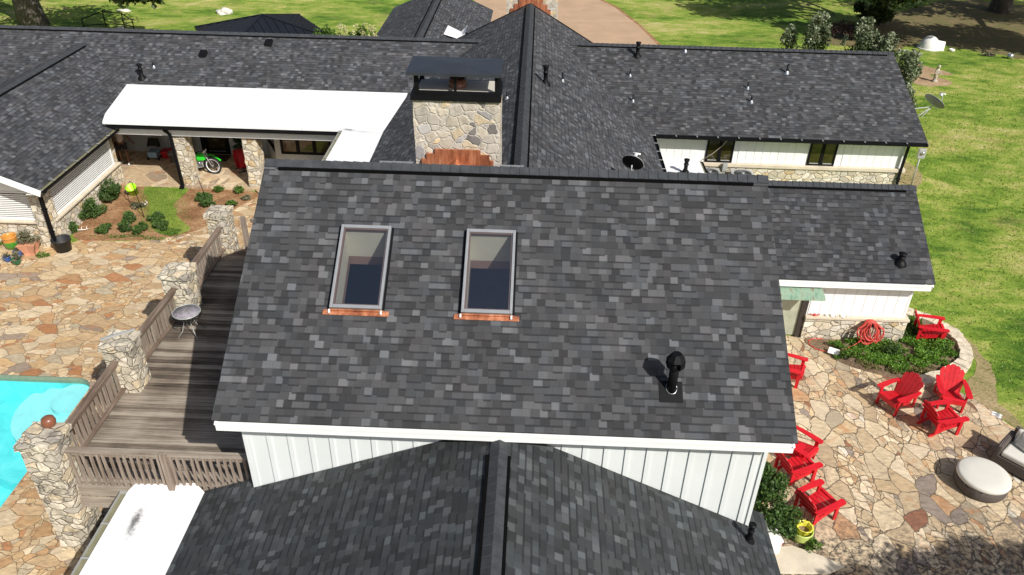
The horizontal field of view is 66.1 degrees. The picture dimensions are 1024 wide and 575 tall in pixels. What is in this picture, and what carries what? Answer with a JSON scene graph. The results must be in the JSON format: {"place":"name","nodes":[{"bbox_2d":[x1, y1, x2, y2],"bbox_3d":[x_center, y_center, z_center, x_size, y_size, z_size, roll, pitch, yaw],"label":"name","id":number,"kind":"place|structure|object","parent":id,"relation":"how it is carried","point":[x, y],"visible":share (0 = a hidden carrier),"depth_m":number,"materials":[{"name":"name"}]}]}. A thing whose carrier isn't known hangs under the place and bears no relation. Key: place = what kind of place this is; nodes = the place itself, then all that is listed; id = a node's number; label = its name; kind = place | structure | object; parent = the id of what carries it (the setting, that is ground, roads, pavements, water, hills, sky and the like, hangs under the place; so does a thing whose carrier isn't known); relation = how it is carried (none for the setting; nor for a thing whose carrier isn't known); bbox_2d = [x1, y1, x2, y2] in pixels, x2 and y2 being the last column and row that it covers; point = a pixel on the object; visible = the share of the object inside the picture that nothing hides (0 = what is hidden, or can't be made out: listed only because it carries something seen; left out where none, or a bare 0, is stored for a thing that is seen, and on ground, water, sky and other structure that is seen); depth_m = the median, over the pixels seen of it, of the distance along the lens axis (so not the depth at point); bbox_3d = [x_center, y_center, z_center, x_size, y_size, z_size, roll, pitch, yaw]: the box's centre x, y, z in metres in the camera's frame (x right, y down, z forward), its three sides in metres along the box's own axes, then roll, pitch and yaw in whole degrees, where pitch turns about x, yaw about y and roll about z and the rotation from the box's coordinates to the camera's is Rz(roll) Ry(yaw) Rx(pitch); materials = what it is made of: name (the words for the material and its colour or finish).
{"place":"outdoors","nodes":[
{"label":"outdoors","id":0,"kind":"place"},
{"bbox_2d":[0,192,257,574],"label":"pool patio","id":1,"kind":"structure","parent":0,"point":[62,314],"depth_m":24.00,"materials":[{"name":"stone"}]},
{"bbox_2d":[0,232,17,249],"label":"garden pot","id":2,"kind":"object","parent":1,"relation":"on","point":[8,240],"visible":0.88,"depth_m":26.98,"materials":[{"name":"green ceramic"}]},
{"bbox_2d":[10,251,20,264],"bbox_3d":[-16.558,-0.990,26.260,0.328,0.432,0.457,-17,37,-26],"label":"green pot","id":3,"kind":"object","parent":1,"relation":"on","point":[15,259],"visible":1,"depth_m":26.18,"materials":[{"name":"ceramic"}]},
{"bbox_2d":[15,230,40,255],"bbox_3d":[-16.387,-1.549,26.674,0.727,0.928,0.580,-2,33,-5],"label":"terracotta planter","id":4,"kind":"object","parent":1,"relation":"on","point":[27,245],"visible":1,"depth_m":26.64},
{"bbox_2d":[0,375,89,506],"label":"pool shell","id":5,"kind":"object","parent":1,"relation":"in","point":[17,388],"visible":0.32,"depth_m":21.70,"materials":[{"name":"paint"}]},
{"bbox_2d":[0,401,27,490],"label":"pool step","id":6,"kind":"object","parent":5,"relation":"on","point":[13,469],"visible":0.12,"depth_m":20.34,"materials":[{"name":"paint"}]},
{"bbox_2d":[10,393,42,441],"bbox_3d":[-12.413,3.837,21.141,2.047,0.676,2.167,2,33,1],"label":"pool step","id":7,"kind":"object","parent":5,"relation":"on","point":[21,422],"visible":0.15,"depth_m":21.05,"materials":[{"name":"paint"}]},
{"bbox_2d":[30,388,66,422],"bbox_3d":[-12.152,3.628,21.292,1.547,0.878,1.667,2,33,1],"label":"pool step","id":8,"kind":"object","parent":5,"relation":"on","point":[40,408],"visible":0.14,"depth_m":21.08,"materials":[{"name":"paint"}]},
{"bbox_2d":[50,384,88,417],"bbox_3d":[-11.877,3.423,21.464,1.017,1.050,1.137,2,33,1],"label":"pool step","id":9,"kind":"object","parent":5,"relation":"on","point":[65,401],"visible":0.29,"depth_m":21.14,"materials":[{"name":"paint"}]},
{"bbox_2d":[12,421,102,551],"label":"stone pillar","id":10,"kind":"structure","parent":1,"relation":"on","point":[75,523],"depth_m":15.69,"materials":[{"name":"stone"}]},
{"bbox_2d":[41,414,55,428],"bbox_3d":[-9.103,2.635,15.469,0.270,0.260,0.266,2,33,1],"label":"ceramic globe","id":11,"kind":"object","parent":10,"relation":"on","point":[48,421],"visible":1,"depth_m":15.38,"materials":[{"name":"brown ceramic"}]},
{"bbox_2d":[50,234,71,253],"bbox_3d":[-15.450,-1.487,27.054,0.636,0.450,0.617,2,33,1],"label":"black tub","id":12,"kind":"object","parent":1,"relation":"on","point":[61,243],"visible":1,"depth_m":26.96,"materials":[{"name":"plastic"}]},
{"bbox_2d":[97,328,150,393],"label":"stone pillar","id":13,"kind":"structure","parent":1,"relation":"on","point":[124,348],"depth_m":18.05,"materials":[{"name":"stone"}]},
{"bbox_2d":[77,249,251,507],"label":"deck","id":14,"kind":"structure","parent":1,"relation":"on","point":[170,406],"depth_m":18.12,"materials":[{"name":"wood"}]},
{"bbox_2d":[66,361,125,446],"bbox_3d":[-9.057,2.714,17.067,0.150,0.914,2.480,2,33,1],"label":"deck railing","id":15,"kind":"object","parent":14,"relation":"on","point":[91,395],"visible":0.74,"depth_m":17.17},
{"bbox_2d":[64,446,249,490],"bbox_3d":[-6.975,3.688,15.689,3.600,1.160,0.215,2,33,1],"label":"deck railing","id":16,"kind":"object","parent":14,"relation":"on","point":[165,464],"visible":0.89,"depth_m":15.54,"materials":[{"name":"wood"}]},
{"bbox_2d":[137,288,177,360],"bbox_3d":[-8.889,1.046,19.688,0.150,0.874,2.461,3,33,3],"label":"deck railing","id":17,"kind":"object","parent":14,"relation":"on","point":[161,307],"visible":0.65,"depth_m":19.79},
{"bbox_2d":[172,304,204,338],"bbox_3d":[-8.294,0.896,20.221,0.704,0.683,0.704,2,33,1],"label":"side table","id":18,"kind":"object","parent":14,"relation":"on","point":[185,312],"visible":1,"depth_m":20.04,"materials":[{"name":"metal"}]},
{"bbox_2d":[191,227,225,287],"bbox_3d":[-8.717,-0.706,22.420,0.150,0.854,2.700,2,33,1],"label":"deck railing","id":19,"kind":"object","parent":14,"relation":"on","point":[205,248],"visible":0.72,"depth_m":22.63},
{"bbox_2d":[239,216,253,249],"bbox_3d":[-7.813,-1.608,24.614,0.279,2.060,1.617,9,34,12],"label":"stair railing","id":20,"kind":"object","parent":14,"relation":"on","point":[244,228],"visible":0.15,"depth_m":23.69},
{"bbox_2d":[157,262,202,317],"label":"stone pillar","id":21,"kind":"structure","parent":1,"relation":"on","point":[181,277],"depth_m":20.61,"materials":[{"name":"stone"}]},
{"bbox_2d":[203,204,239,257],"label":"stone pillar","id":22,"kind":"structure","parent":1,"relation":"on","point":[215,215],"depth_m":23.46,"materials":[{"name":"stone"}]},
{"bbox_2d":[147,138,161,159],"bbox_3d":[-15.151,-5.844,33.269,0.500,0.844,0.480,2,33,1],"label":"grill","id":23,"kind":"object","parent":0,"point":[153,153],"visible":1,"depth_m":33.19,"materials":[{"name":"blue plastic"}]},
{"bbox_2d":[232,138,241,149],"bbox_3d":[-11.454,-5.983,33.253,0.657,1.250,0.687,-27,42,-36],"label":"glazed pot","id":24,"kind":"object","parent":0,"point":[238,145],"visible":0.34,"depth_m":33.12,"materials":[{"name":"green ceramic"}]},
{"bbox_2d":[0,0,1023,426],"bbox_3d":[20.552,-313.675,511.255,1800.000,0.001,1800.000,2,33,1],"label":"lawn","id":25,"kind":"structure","parent":0,"point":[724,22],"depth_m":40.50,"materials":[{"name":"green plant"}]},
{"bbox_2d":[12,0,164,25],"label":"oak tree","id":26,"kind":"object","parent":25,"relation":"on","point":[29,12],"visible":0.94,"depth_m":49.58,"materials":[{"name":"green plant"}]},
{"bbox_2d":[81,10,134,28],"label":"iron gate frame","id":27,"kind":"object","parent":25,"relation":"on","point":[102,11],"visible":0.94,"depth_m":50.35,"materials":[{"name":"black metal"}]},
{"bbox_2d":[73,186,257,240],"bbox_3d":[-12.929,-2.807,29.597,5.806,0.030,4.514,2,33,1],"label":"mulch bed","id":28,"kind":"object","parent":25,"relation":"on","point":[113,213],"visible":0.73,"depth_m":29.49,"materials":[{"name":"soil"}]},
{"bbox_2d":[68,221,78,232],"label":"courtyard shrub","id":29,"kind":"object","parent":28,"relation":"on","point":[72,226],"visible":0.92,"depth_m":28.00,"materials":[{"name":"green plant"}]},
{"bbox_2d":[78,197,108,219],"bbox_3d":[-15.435,-2.902,28.907,0.725,0.812,1.254,2,33,1],"label":"courtyard shrub","id":30,"kind":"object","parent":28,"relation":"on","point":[92,208],"visible":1,"depth_m":28.84,"materials":[{"name":"green plant"}]},
{"bbox_2d":[94,223,111,234],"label":"courtyard shrub","id":31,"kind":"object","parent":28,"relation":"on","point":[103,229],"visible":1,"depth_m":28.02,"materials":[{"name":"green plant"}]},
{"bbox_2d":[96,178,122,203],"bbox_3d":[-15.283,-3.670,30.006,0.860,0.913,1.319,2,33,1],"label":"courtyard shrub","id":32,"kind":"object","parent":28,"relation":"on","point":[110,191],"visible":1,"depth_m":29.84,"materials":[{"name":"green plant"}]},
{"bbox_2d":[116,219,132,232],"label":"courtyard shrub","id":33,"kind":"object","parent":28,"relation":"on","point":[123,226],"visible":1,"depth_m":28.16,"materials":[{"name":"green plant"}]},
{"bbox_2d":[122,210,136,224],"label":"courtyard shrub","id":34,"kind":"object","parent":28,"relation":"on","point":[129,216],"visible":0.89,"depth_m":28.71,"materials":[{"name":"green plant"}]},
{"bbox_2d":[125,183,138,195],"bbox_3d":[-14.773,-3.777,30.637,0.421,0.510,0.503,2,33,1],"label":"bucket","id":35,"kind":"object","parent":28,"relation":"on","point":[130,188],"visible":0.84,"depth_m":30.61,"materials":[{"name":"plastic"}]},
{"bbox_2d":[90,228,183,240],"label":"ground weeds","id":36,"kind":"object","parent":28,"relation":"on","point":[174,232],"visible":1,"depth_m":28.03,"materials":[{"name":"green plant"}]},
{"bbox_2d":[131,221,148,233],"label":"courtyard shrub","id":37,"kind":"object","parent":28,"relation":"on","point":[140,227],"visible":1,"depth_m":28.07,"materials":[{"name":"green plant"}]},
{"bbox_2d":[146,211,165,222],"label":"courtyard shrub","id":38,"kind":"object","parent":28,"relation":"on","point":[159,215],"visible":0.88,"depth_m":28.73,"materials":[{"name":"green plant"}]},
{"bbox_2d":[152,219,168,229],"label":"courtyard shrub","id":39,"kind":"object","parent":28,"relation":"on","point":[161,224],"visible":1,"depth_m":28.32,"materials":[{"name":"green plant"}]},
{"bbox_2d":[143,187,190,234],"bbox_3d":[-12.906,-3.047,29.920,1.732,0.001,4.602,-14,36,-22],"label":"grass patch","id":40,"kind":"object","parent":28,"relation":"on","point":[183,224],"visible":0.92,"depth_m":30.01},
{"bbox_2d":[121,187,198,233],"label":"grass tufts","id":41,"kind":"object","parent":40,"relation":"on","point":[158,200],"visible":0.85,"depth_m":30.02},
{"bbox_2d":[194,192,212,201],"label":"courtyard shrub","id":42,"kind":"object","parent":28,"relation":"on","point":[199,195],"visible":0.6,"depth_m":30.29,"materials":[{"name":"green plant"}]},
{"bbox_2d":[200,196,215,206],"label":"courtyard shrub","id":43,"kind":"object","parent":28,"relation":"on","point":[207,201],"visible":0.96,"depth_m":29.87,"materials":[{"name":"green plant"}]},
{"bbox_2d":[216,7,232,14],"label":"rock","id":44,"kind":"object","parent":25,"relation":"on","point":[224,11],"visible":1,"depth_m":53.82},
{"bbox_2d":[194,14,322,34],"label":"pavilion","id":45,"kind":"structure","parent":25,"relation":"on","point":[282,23],"depth_m":42.37,"materials":[{"name":"metal"}]},
{"bbox_2d":[313,22,377,35],"bbox_3d":[-8.287,-12.503,40.513,4.085,2.249,1.484,2,33,1],"label":"flowering hedge","id":46,"kind":"object","parent":25,"relation":"on","point":[360,31],"visible":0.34,"depth_m":39.99,"materials":[{"name":"green plant"}]},
{"bbox_2d":[0,0,935,574],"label":"house","id":47,"kind":"structure","parent":25,"relation":"on","point":[500,308],"depth_m":15.54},
{"bbox_2d":[195,145,221,173],"bbox_3d":[-12.803,-5.188,32.144,1.980,1.109,0.768,5,33,6],"label":"dirt bike","id":48,"kind":"object","parent":47,"relation":"on","point":[201,158],"visible":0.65,"depth_m":32.05,"materials":[{"name":"green rubber"}]},
{"bbox_2d":[200,137,230,153],"bbox_3d":[-12.725,-6.681,33.483,1.220,2.120,0.085,2,33,1],"label":"door","id":49,"kind":"structure","parent":47,"relation":"in","point":[214,145],"depth_m":33.84,"materials":[{"name":"black glass"}]},
{"bbox_2d":[204,154,230,160],"bbox_3d":[-12.602,-5.543,33.662,1.000,0.015,0.650,2,33,1],"label":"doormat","id":50,"kind":"object","parent":47,"relation":"on","point":[224,157],"visible":0.51,"depth_m":33.69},
{"bbox_2d":[233,148,245,172],"bbox_3d":[-11.183,-5.263,32.444,0.440,0.907,0.800,-19,38,-28],"label":"drum fan","id":51,"kind":"object","parent":47,"relation":"on","point":[239,157],"visible":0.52,"depth_m":32.20},
{"bbox_2d":[280,139,297,154],"bbox_3d":[-9.054,-6.060,31.852,0.680,1.400,0.100,2,33,1],"label":"window","id":52,"kind":"structure","parent":47,"relation":"in","point":[287,146],"depth_m":32.06,"materials":[{"name":"glass"}]},
{"bbox_2d":[296,140,314,154],"bbox_3d":[-8.374,-6.036,31.840,0.680,1.400,0.100,2,33,1],"label":"window","id":53,"kind":"structure","parent":47,"relation":"in","point":[305,147],"depth_m":32.06,"materials":[{"name":"glass"}]},
{"bbox_2d":[313,140,330,154],"bbox_3d":[-7.695,-6.011,31.828,0.680,1.400,0.100,2,33,1],"label":"window","id":54,"kind":"structure","parent":47,"relation":"in","point":[320,147],"depth_m":32.02,"materials":[{"name":"glass"}]},
{"bbox_2d":[622,152,643,170],"bbox_3d":[3.597,-3.492,23.748,0.642,1.281,0.608,2,33,1],"label":"satellite dish","id":55,"kind":"object","parent":47,"relation":"on","point":[633,162],"visible":0.98,"depth_m":23.42,"materials":[{"name":"black metal"}]},
{"bbox_2d":[704,140,734,162],"bbox_3d":[8.198,-5.440,31.027,1.070,1.080,0.060,2,33,1],"label":"window","id":56,"kind":"structure","parent":47,"relation":"in","point":[724,154],"depth_m":31.07,"materials":[{"name":"glass"}]},
{"bbox_2d":[782,300,808,336],"bbox_3d":[8.055,0.635,23.301,1.300,1.950,0.110,2,33,1],"label":"door","id":57,"kind":"structure","parent":47,"relation":"in","point":[794,311],"depth_m":23.40,"materials":[{"name":"beige wood"}]},
{"bbox_2d":[806,144,838,165],"bbox_3d":[12.215,-5.295,30.955,1.070,1.080,0.060,2,33,1],"label":"window","id":58,"kind":"structure","parent":47,"relation":"in","point":[819,154],"depth_m":31.00,"materials":[{"name":"glass"}]},
{"bbox_2d":[808,319,883,351],"bbox_3d":[9.885,1.394,23.174,2.088,0.860,0.672,2,33,1],"label":"garden hose","id":59,"kind":"object","parent":47,"relation":"attached to","point":[873,324],"visible":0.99,"depth_m":23.14,"materials":[{"name":"red rubber"}]},
{"bbox_2d":[915,92,945,117],"bbox_3d":[17.033,-7.526,32.683,2.115,0.963,0.933,-10,35,-17],"label":"satellite dish","id":60,"kind":"object","parent":47,"relation":"attached to","point":[933,100],"visible":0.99,"depth_m":32.69,"materials":[{"name":"grey paint"}]},
{"bbox_2d":[601,0,660,44],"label":"soil verge","id":61,"kind":"structure","parent":25,"relation":"on","point":[644,30],"depth_m":53.92,"materials":[{"name":"brown soil"}]},
{"bbox_2d":[729,169,753,174],"bbox_3d":[9.012,-3.971,31.108,0.880,1.240,0.880,2,33,1],"label":"air conditioner","id":62,"kind":"object","parent":25,"relation":"on","point":[741,171],"visible":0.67,"depth_m":30.93,"materials":[{"name":"grey metal"}]},
{"bbox_2d":[777,23,799,48],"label":"magnolia","id":63,"kind":"object","parent":25,"relation":"on","point":[786,36],"visible":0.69,"depth_m":44.80,"materials":[{"name":"green plant"}]},
{"bbox_2d":[799,7,832,49],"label":"magnolia","id":64,"kind":"object","parent":25,"relation":"on","point":[820,31],"visible":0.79,"depth_m":43.67,"materials":[{"name":"green plant"}]},
{"bbox_2d":[839,16,884,50],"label":"magnolia","id":65,"kind":"object","parent":25,"relation":"on","point":[865,37],"visible":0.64,"depth_m":41.35,"materials":[{"name":"green plant"}]},
{"bbox_2d":[853,0,895,25],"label":"dark shrub","id":66,"kind":"object","parent":25,"relation":"on","point":[882,15],"visible":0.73,"depth_m":52.41,"materials":[{"name":"green plant"}]},
{"bbox_2d":[869,31,903,70],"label":"magnolia","id":67,"kind":"object","parent":25,"relation":"on","point":[887,45],"visible":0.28,"depth_m":41.02,"materials":[{"name":"green plant"}]},
{"bbox_2d":[864,0,926,25],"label":"live oak","id":68,"kind":"object","parent":25,"relation":"on","point":[884,3],"visible":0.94,"depth_m":48.89,"materials":[{"name":"green plant"}]},
{"bbox_2d":[777,33,1023,406],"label":"grass","id":69,"kind":"structure","parent":25,"relation":"on","point":[985,309],"depth_m":33.20,"materials":[{"name":"plant"}]},
{"bbox_2d":[898,163,921,187],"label":"bare soil","id":70,"kind":"structure","parent":25,"relation":"on","point":[907,167],"depth_m":33.77,"materials":[{"name":"brown soil"}]},
{"bbox_2d":[910,148,926,184],"bbox_3d":[16.739,-4.939,32.517,0.280,1.650,0.210,2,33,1],"label":"meter post","id":71,"kind":"object","parent":70,"relation":"on","point":[921,153],"visible":0.97,"depth_m":32.20,"materials":[{"name":"grey metal"}]},
{"bbox_2d":[898,48,923,88],"bbox_3d":[19.453,-10.172,39.139,1.630,3.463,1.730,2,33,1],"label":"magnolia","id":72,"kind":"object","parent":25,"relation":"on","point":[910,68],"visible":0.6,"depth_m":38.26,"materials":[{"name":"green plant"}]},
{"bbox_2d":[906,82,917,109],"bbox_3d":[18.555,-8.481,37.361,1.213,2.527,1.154,2,33,1],"label":"magnolia","id":73,"kind":"object","parent":25,"relation":"on","point":[911,91],"visible":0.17,"depth_m":36.82,"materials":[{"name":"green plant"}]},
{"bbox_2d":[813,0,1023,58],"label":"leaf litter","id":74,"kind":"object","parent":25,"relation":"on","point":[951,23],"visible":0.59,"depth_m":54.82,"materials":[{"name":"plant"}]},
{"bbox_2d":[828,19,876,38],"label":"dark shrub","id":75,"kind":"object","parent":74,"relation":"on","point":[850,29],"visible":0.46,"depth_m":51.50,"materials":[{"name":"green plant"}]},
{"bbox_2d":[916,36,945,50],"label":"dog house","id":76,"kind":"structure","parent":25,"relation":"on","point":[930,43],"depth_m":49.92,"materials":[{"name":"white plastic"}]},
{"bbox_2d":[913,64,952,86],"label":"mulch ring","id":77,"kind":"object","parent":25,"relation":"on","point":[925,78],"visible":0.6,"depth_m":45.02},
{"bbox_2d":[906,307,973,390],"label":"stone kerb","id":78,"kind":"structure","parent":25,"relation":"on","point":[964,360],"depth_m":23.21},
{"bbox_2d":[953,325,1023,428],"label":"soil strip","id":79,"kind":"object","parent":25,"relation":"on","point":[981,388],"visible":0.85,"depth_m":21.91,"materials":[{"name":"brown soil"}]},
{"bbox_2d":[987,0,1013,13],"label":"live oak","id":80,"kind":"object","parent":25,"relation":"on","point":[1001,6],"visible":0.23,"depth_m":58.55,"materials":[{"name":"brown plant"}]},
{"bbox_2d":[474,0,656,44],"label":"driveway","id":81,"kind":"structure","parent":0,"point":[596,21],"depth_m":54.51,"materials":[{"name":"brown concrete"}]},
{"bbox_2d":[754,336,1023,574],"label":"fire patio","id":82,"kind":"structure","parent":0,"point":[909,508],"depth_m":18.83,"materials":[{"name":"stone"}]},
{"bbox_2d":[753,461,791,511],"bbox_3d":[5.706,4.473,17.890,1.166,1.260,1.366,2,33,1],"label":"patio bush","id":83,"kind":"object","parent":82,"relation":"on","point":[771,486],"visible":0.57,"depth_m":17.55,"materials":[{"name":"green plant"}]},
{"bbox_2d":[765,520,783,553],"bbox_3d":[5.541,5.445,17.133,0.437,0.450,0.630,-4,33,-9],"label":"cooler","id":84,"kind":"object","parent":82,"relation":"on","point":[777,540],"visible":0.36,"depth_m":16.87,"materials":[{"name":"white plastic"}]},
{"bbox_2d":[761,502,803,541],"bbox_3d":[5.910,5.099,17.293,0.969,0.865,0.983,2,33,1],"label":"patio bush","id":85,"kind":"object","parent":82,"relation":"on","point":[785,522],"visible":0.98,"depth_m":17.09,"materials":[{"name":"green plant"}]},
{"bbox_2d":[788,353,808,388],"bbox_3d":[7.643,2.146,21.868,0.979,0.929,0.840,16,36,22],"label":"adirondack chair","id":86,"kind":"object","parent":82,"relation":"on","point":[796,374],"visible":0.43,"depth_m":21.77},
{"bbox_2d":[774,443,822,485],"bbox_3d":[6.731,4.163,18.716,0.979,0.929,0.840,-10,35,-17],"label":"adirondack chair","id":87,"kind":"object","parent":82,"relation":"on","point":[808,466],"visible":0.83,"depth_m":18.69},
{"bbox_2d":[792,519,813,543],"bbox_3d":[6.364,5.387,17.299,0.470,0.400,0.467,2,33,1],"label":"yellow pot","id":88,"kind":"object","parent":82,"relation":"on","point":[805,530],"visible":0.85,"depth_m":17.21,"materials":[{"name":"ceramic"}]},
{"bbox_2d":[783,425,823,467],"bbox_3d":[6.979,3.776,19.325,0.840,0.929,0.979,-24,41,-33],"label":"adirondack chair","id":89,"kind":"object","parent":82,"relation":"on","point":[809,451],"visible":0.41,"depth_m":19.22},
{"bbox_2d":[775,545,844,574],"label":"stone step","id":90,"kind":"object","parent":82,"relation":"on","point":[790,559],"visible":0.61,"depth_m":16.81,"materials":[{"name":"stone"}]},
{"bbox_2d":[804,537,823,552],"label":"patio bush","id":91,"kind":"object","parent":82,"relation":"on","point":[812,544],"visible":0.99,"depth_m":17.05,"materials":[{"name":"green plant"}]},
{"bbox_2d":[793,479,845,524],"bbox_3d":[6.854,4.809,17.724,0.979,0.929,0.840,-14,36,-22],"label":"adirondack chair","id":92,"kind":"object","parent":82,"relation":"on","point":[827,502],"visible":0.94,"depth_m":17.78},
{"bbox_2d":[804,320,956,377],"bbox_3d":[11.174,1.849,23.300,4.358,0.020,2.724,-10,35,-17],"label":"soil bed","id":93,"kind":"object","parent":82,"relation":"on","point":[823,344],"visible":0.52,"depth_m":22.98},
{"bbox_2d":[838,349,855,359],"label":"bed plant","id":94,"kind":"object","parent":93,"relation":"on","point":[844,353],"visible":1,"depth_m":22.74,"materials":[{"name":"green plant"}]},
{"bbox_2d":[828,315,958,372],"bbox_3d":[11.440,1.793,23.210,4.086,0.305,2.572,-17,37,-26],"label":"ground cover","id":95,"kind":"object","parent":93,"relation":"on","point":[877,355],"visible":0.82,"depth_m":23.08,"materials":[{"name":"plant"}]},
{"bbox_2d":[881,341,905,355],"bbox_3d":[11.097,1.825,23.005,0.686,0.386,0.604,2,33,1],"label":"bed plant","id":96,"kind":"object","parent":93,"relation":"on","point":[890,349],"visible":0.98,"depth_m":22.86,"materials":[{"name":"green plant"}]},
{"bbox_2d":[839,354,950,373],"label":"dry weeds","id":97,"kind":"object","parent":93,"relation":"on","point":[920,370],"visible":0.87,"depth_m":22.47,"materials":[{"name":"green plant"}]},
{"bbox_2d":[903,321,917,334],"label":"bed plant","id":98,"kind":"object","parent":93,"relation":"on","point":[910,326],"visible":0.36,"depth_m":23.80,"materials":[{"name":"green plant"}]},
{"bbox_2d":[915,349,938,361],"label":"bed plant","id":99,"kind":"object","parent":93,"relation":"on","point":[922,354],"visible":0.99,"depth_m":22.80,"materials":[{"name":"green plant"}]},
{"bbox_2d":[912,309,949,339],"bbox_3d":[12.488,1.135,23.612,0.979,0.929,0.840,9,34,11],"label":"adirondack chair","id":100,"kind":"object","parent":93,"relation":"on","point":[939,330],"visible":0.98,"depth_m":23.54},
{"bbox_2d":[929,338,954,351],"bbox_3d":[12.679,1.718,23.209,0.867,0.396,0.494,-13,36,-21],"label":"bed plant","id":101,"kind":"object","parent":93,"relation":"on","point":[940,343],"visible":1,"depth_m":23.16,"materials":[{"name":"green plant"}]},
{"bbox_2d":[875,372,923,416],"bbox_3d":[10.345,2.784,20.984,0.979,0.929,0.840,-15,36,-23],"label":"adirondack chair","id":102,"kind":"object","parent":82,"relation":"on","point":[907,389],"visible":1,"depth_m":20.99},
{"bbox_2d":[916,399,969,436],"bbox_3d":[11.049,3.278,20.247,0.979,0.929,0.840,-5,33,-9],"label":"adirondack chair","id":103,"kind":"object","parent":82,"relation":"on","point":[941,420],"visible":1,"depth_m":20.21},
{"bbox_2d":[933,364,972,413],"bbox_3d":[11.816,2.705,21.162,0.840,0.929,0.979,10,34,13],"label":"adirondack chair","id":104,"kind":"object","parent":82,"relation":"on","point":[949,383],"visible":0.95,"depth_m":21.29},
{"bbox_2d":[953,456,1011,502],"bbox_3d":[11.163,4.552,18.705,1.180,0.430,1.180,2,33,1],"label":"round ottoman","id":105,"kind":"object","parent":82,"relation":"on","point":[980,479],"visible":1,"depth_m":18.48,"materials":[{"name":"fabric"}]},
{"bbox_2d":[990,426,1023,479],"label":"wicker sofa","id":106,"kind":"object","parent":82,"relation":"on","point":[1008,455],"visible":0.94,"depth_m":19.18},
{"bbox_2d":[1013,431,1023,450],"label":"pillow","id":107,"kind":"object","parent":106,"relation":"on","point":[1019,442],"visible":1,"depth_m":19.19,"materials":[{"name":"fabric"}]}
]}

